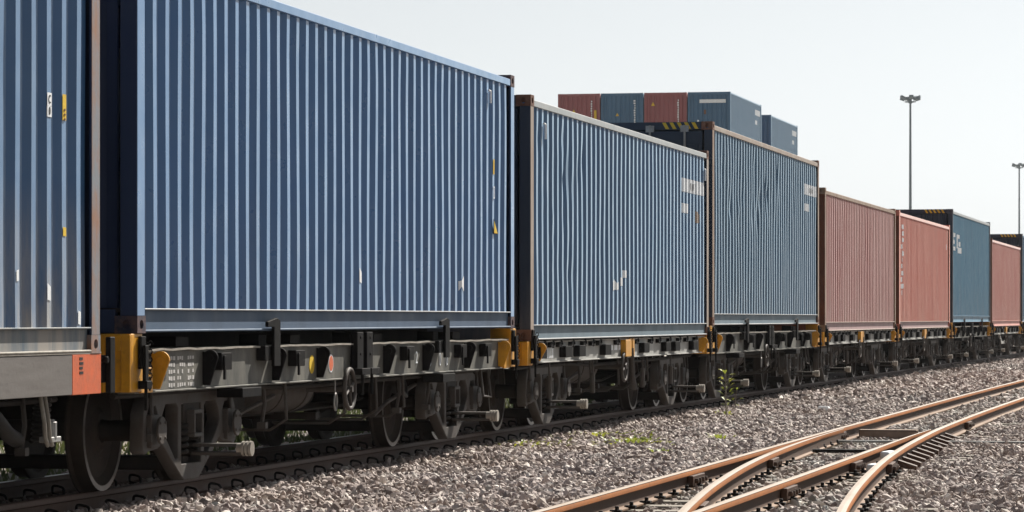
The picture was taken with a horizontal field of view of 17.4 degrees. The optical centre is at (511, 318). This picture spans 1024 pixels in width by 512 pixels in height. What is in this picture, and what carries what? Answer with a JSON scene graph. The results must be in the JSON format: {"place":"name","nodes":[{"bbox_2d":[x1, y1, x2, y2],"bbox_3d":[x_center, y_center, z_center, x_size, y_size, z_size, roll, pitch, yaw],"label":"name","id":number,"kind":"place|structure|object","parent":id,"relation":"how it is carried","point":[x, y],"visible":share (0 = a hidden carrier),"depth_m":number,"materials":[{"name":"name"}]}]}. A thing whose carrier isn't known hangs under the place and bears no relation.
{"place":"outdoors","nodes":[
{"label":"outdoors","id":0,"kind":"place"},
{"bbox_2d":[0,321,1023,481],"bbox_3d":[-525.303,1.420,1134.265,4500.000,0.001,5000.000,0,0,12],"label":"ground","id":1,"kind":"structure","parent":0,"point":[10,474],"depth_m":36.87,"materials":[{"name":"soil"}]},
{"bbox_2d":[0,351,1023,511],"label":"ballast","id":2,"kind":"structure","parent":1,"relation":"on","point":[568,474],"depth_m":31.09,"materials":[{"name":"gravel"}]},
{"bbox_2d":[0,351,1023,511],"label":"railway track","id":3,"kind":"structure","parent":2,"relation":"on","point":[271,468],"depth_m":31.28,"materials":[{"name":"metal"}]},
{"bbox_2d":[0,337,114,455],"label":"flat wagon","id":4,"kind":"object","parent":3,"relation":"on","point":[40,382],"visible":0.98,"depth_m":20.96,"materials":[{"name":"metal"}]},
{"bbox_2d":[0,0,99,354],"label":"shipping container","id":5,"kind":"object","parent":4,"relation":"on","point":[49,176],"visible":1,"depth_m":20.87,"materials":[{"name":"blue metal"}]},
{"bbox_2d":[0,318,519,491],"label":"flat wagon","id":6,"kind":"object","parent":3,"relation":"on","point":[177,405],"visible":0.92,"depth_m":25.79,"materials":[{"name":"metal"}]},
{"bbox_2d":[100,0,513,332],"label":"shipping container","id":7,"kind":"object","parent":6,"relation":"on","point":[262,162],"visible":0.9,"depth_m":26.39,"materials":[{"name":"blue metal"}]},
{"bbox_2d":[361,327,712,430],"bbox_3d":[0.290,0.682,41.445,2.908,1.124,13.030,0,0,12],"label":"flat wagon","id":8,"kind":"object","parent":3,"relation":"on","point":[551,374],"visible":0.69,"depth_m":39.39,"materials":[{"name":"metal"}]},
{"bbox_2d":[428,94,708,340],"bbox_3d":[0.296,-1.060,41.443,2.457,2.591,12.196,0,0,12],"label":"shipping container","id":9,"kind":"object","parent":8,"relation":"on","point":[611,230],"visible":0.57,"depth_m":39.46,"materials":[{"name":"blue metal"}]},
{"bbox_2d":[582,318,821,402],"bbox_3d":[2.952,0.620,53.709,2.908,1.250,13.030,0,0,12],"label":"flat wagon","id":10,"kind":"object","parent":3,"relation":"on","point":[766,353],"visible":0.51,"depth_m":53.03,"materials":[{"name":"metal"}]},
{"bbox_2d":[610,121,818,325],"bbox_3d":[2.949,-1.348,53.694,2.444,2.896,12.226,0,0,12],"label":"shipping container","id":11,"kind":"object","parent":10,"relation":"on","point":[763,233],"visible":0.44,"depth_m":51.94,"materials":[{"name":"blue metal"}]},
{"bbox_2d":[635,125,702,150],"bbox_3d":[2.228,-1.346,47.642,1.164,2.801,0.092,0,0,12],"label":"door","id":12,"kind":"structure","parent":11,"relation":"in","point":[693,140],"depth_m":47.61,"materials":[{"name":"metal"}]},
{"bbox_2d":[729,324,897,384],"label":"flat wagon","id":13,"kind":"object","parent":3,"relation":"on","point":[854,351],"visible":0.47,"depth_m":65.54,"materials":[{"name":"metal"}]},
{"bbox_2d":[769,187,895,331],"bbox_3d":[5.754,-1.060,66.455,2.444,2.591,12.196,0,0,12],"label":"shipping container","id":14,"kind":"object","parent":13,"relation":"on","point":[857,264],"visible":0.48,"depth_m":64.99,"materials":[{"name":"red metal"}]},
{"bbox_2d":[834,323,952,373],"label":"flat wagon","id":15,"kind":"object","parent":3,"relation":"on","point":[916,346],"visible":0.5,"depth_m":78.31,"materials":[{"name":"metal"}]},
{"bbox_2d":[896,210,949,328],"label":"shipping container","id":16,"kind":"object","parent":15,"relation":"on","point":[922,273],"visible":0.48,"depth_m":77.93,"materials":[{"name":"red metal"}]},
{"bbox_2d":[904,318,993,365],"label":"flat wagon","id":17,"kind":"object","parent":3,"relation":"on","point":[964,340],"visible":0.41,"depth_m":91.20,"materials":[{"name":"metal"}]},
{"bbox_2d":[896,209,989,321],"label":"shipping container","id":18,"kind":"object","parent":17,"relation":"on","point":[969,269],"visible":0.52,"depth_m":89.77,"materials":[{"name":"blue metal"}]},
{"bbox_2d":[942,323,1023,359],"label":"flat wagon","id":19,"kind":"object","parent":3,"relation":"on","point":[998,342],"visible":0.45,"depth_m":103.56,"materials":[{"name":"metal"}]},
{"bbox_2d":[960,238,1020,325],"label":"shipping container","id":20,"kind":"object","parent":19,"relation":"on","point":[1005,284],"visible":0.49,"depth_m":103.29,"materials":[{"name":"red metal"}]},
{"bbox_2d":[981,322,1023,354],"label":"flat wagon","id":21,"kind":"object","parent":3,"relation":"on","point":[1019,340],"visible":0.15,"depth_m":112.22,"materials":[{"name":"metal"}]},
{"bbox_2d":[990,234,1023,320],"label":"shipping container","id":22,"kind":"object","parent":21,"relation":"on","point":[1015,240],"visible":0.1,"depth_m":110.76,"materials":[{"name":"metal"}]},
{"bbox_2d":[472,438,592,446],"bbox_3d":[0.217,1.330,35.641,1.272,0.099,2.187,0,0,12],"label":"weed","id":23,"kind":"object","parent":2,"relation":"on","point":[522,441],"visible":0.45,"depth_m":35.60,"materials":[{"name":"green plant"}]},
{"bbox_2d":[563,430,654,436],"bbox_3d":[1.098,1.330,38.512,1.275,0.100,2.554,0,0,12],"label":"weed","id":24,"kind":"object","parent":2,"relation":"on","point":[596,433],"visible":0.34,"depth_m":38.42,"materials":[{"name":"green plant"}]},
{"bbox_2d":[593,432,672,444],"bbox_3d":[1.202,1.329,36.932,1.108,0.103,2.253,0,0,-1],"label":"weed","id":25,"kind":"object","parent":2,"relation":"on","point":[638,440],"visible":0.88,"depth_m":36.78,"materials":[{"name":"green plant"}]},
{"bbox_2d":[647,448,668,451],"bbox_3d":[1.466,1.342,34.019,0.397,0.076,0.343,0,0,-28],"label":"weed","id":26,"kind":"object","parent":2,"relation":"on","point":[662,449],"visible":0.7,"depth_m":34.07,"materials":[{"name":"green plant"}]},
{"bbox_2d":[707,433,735,438],"bbox_3d":[2.357,1.335,37.913,0.358,0.089,0.486,0,0,-25],"label":"weed","id":27,"kind":"object","parent":2,"relation":"on","point":[719,436],"visible":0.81,"depth_m":37.79,"materials":[{"name":"green plant"}]},
{"bbox_2d":[532,379,1023,511],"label":"railway turnout","id":28,"kind":"object","parent":2,"relation":"on","point":[732,477],"visible":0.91,"depth_m":28.48,"materials":[{"name":"metal"}]},
{"bbox_2d":[866,463,875,470],"bbox_3d":[3.223,1.320,29.680,0.120,0.060,0.440,4,0,13],"label":"concrete lump","id":29,"kind":"object","parent":28,"relation":"on","point":[869,466],"visible":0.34,"depth_m":29.48,"materials":[{"name":"grey concrete"}]},
{"bbox_2d":[880,450,892,457],"bbox_3d":[3.551,1.280,31.553,0.090,0.060,0.680,4,0,13],"label":"concrete lump","id":30,"kind":"object","parent":28,"relation":"on","point":[883,454],"visible":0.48,"depth_m":31.23,"materials":[{"name":"grey concrete"}]},
{"bbox_2d":[818,406,829,410],"bbox_3d":[4.686,1.350,50.328,0.160,0.060,0.200,4,0,13],"label":"concrete lump","id":31,"kind":"object","parent":2,"relation":"on","point":[825,407],"visible":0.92,"depth_m":50.24,"materials":[{"name":"grey concrete"}]},
{"bbox_2d":[719,369,733,413],"bbox_3d":[3.013,1.045,47.094,0.273,0.670,0.312,0,0,12],"label":"sapling","id":32,"kind":"object","parent":1,"relation":"on","point":[725,386],"visible":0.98,"depth_m":47.09,"materials":[{"name":"green plant"}]},
{"bbox_2d":[729,386,743,407],"bbox_3d":[3.319,1.178,49.280,0.245,0.405,0.253,0,0,-20],"label":"sapling","id":33,"kind":"object","parent":1,"relation":"on","point":[735,397],"visible":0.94,"depth_m":49.28,"materials":[{"name":"green plant"}]},
{"bbox_2d":[275,0,1023,235],"label":"sky","id":34,"kind":"structure","parent":0,"point":[837,71],"materials":[{"name":"white"}]},
{"label":"yard pavement","id":35,"kind":"structure","parent":0,"visible":0},
{"bbox_2d":[900,95,920,208],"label":"light mast","id":36,"kind":"object","parent":35,"relation":"on","point":[909,99],"visible":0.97,"depth_m":479.85,"materials":[{"name":"grey metal"}]},
{"bbox_2d":[1012,163,1023,245],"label":"light mast","id":37,"kind":"object","parent":35,"relation":"on","point":[1017,165],"visible":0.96,"depth_m":689.85,"materials":[{"name":"grey metal"}]},
{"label":"shipping container","id":38,"kind":"object","parent":35,"relation":"on","visible":0},
{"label":"shipping container","id":39,"kind":"object","parent":38,"relation":"on","visible":0},
{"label":"shipping container","id":40,"kind":"object","parent":39,"relation":"on","visible":0},
{"bbox_2d":[688,92,760,141],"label":"shipping container","id":41,"kind":"object","parent":40,"relation":"on","point":[732,112],"visible":0.63,"depth_m":189.51,"materials":[{"name":"metal"}]},
{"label":"shipping container","id":42,"kind":"object","parent":35,"relation":"on","visible":0},
{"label":"shipping container","id":43,"kind":"object","parent":42,"relation":"on","visible":0},
{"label":"shipping container","id":44,"kind":"object","parent":43,"relation":"on","visible":0},
{"bbox_2d":[644,92,687,121],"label":"shipping container","id":45,"kind":"object","parent":44,"relation":"on","point":[667,107],"visible":0.22,"depth_m":189.87,"materials":[{"name":"metal"}]},
{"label":"shipping container","id":46,"kind":"object","parent":35,"relation":"on","visible":0},
{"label":"shipping container","id":47,"kind":"object","parent":46,"relation":"on","visible":0},
{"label":"shipping container","id":48,"kind":"object","parent":47,"relation":"on","visible":0},
{"bbox_2d":[601,93,643,122],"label":"shipping container","id":49,"kind":"object","parent":48,"relation":"on","point":[622,107],"visible":0.24,"depth_m":190.39,"materials":[{"name":"metal"}]},
{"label":"shipping container","id":50,"kind":"object","parent":35,"relation":"on","visible":0},
{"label":"shipping container","id":51,"kind":"object","parent":50,"relation":"on","visible":0},
{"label":"shipping container","id":52,"kind":"object","parent":51,"relation":"on","visible":0},
{"bbox_2d":[558,93,600,120],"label":"shipping container","id":53,"kind":"object","parent":52,"relation":"on","point":[588,105],"visible":0.12,"depth_m":190.90,"materials":[{"name":"metal"}]},
{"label":"shipping container","id":54,"kind":"object","parent":35,"relation":"on","visible":0},
{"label":"shipping container","id":55,"kind":"object","parent":54,"relation":"on","visible":0},
{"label":"shipping container","id":56,"kind":"object","parent":55,"relation":"on","visible":0},
{"bbox_2d":[761,115,797,155],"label":"shipping container","id":57,"kind":"object","parent":56,"relation":"on","point":[779,133],"visible":0.42,"depth_m":208.63,"materials":[{"name":"metal"}]}
]}

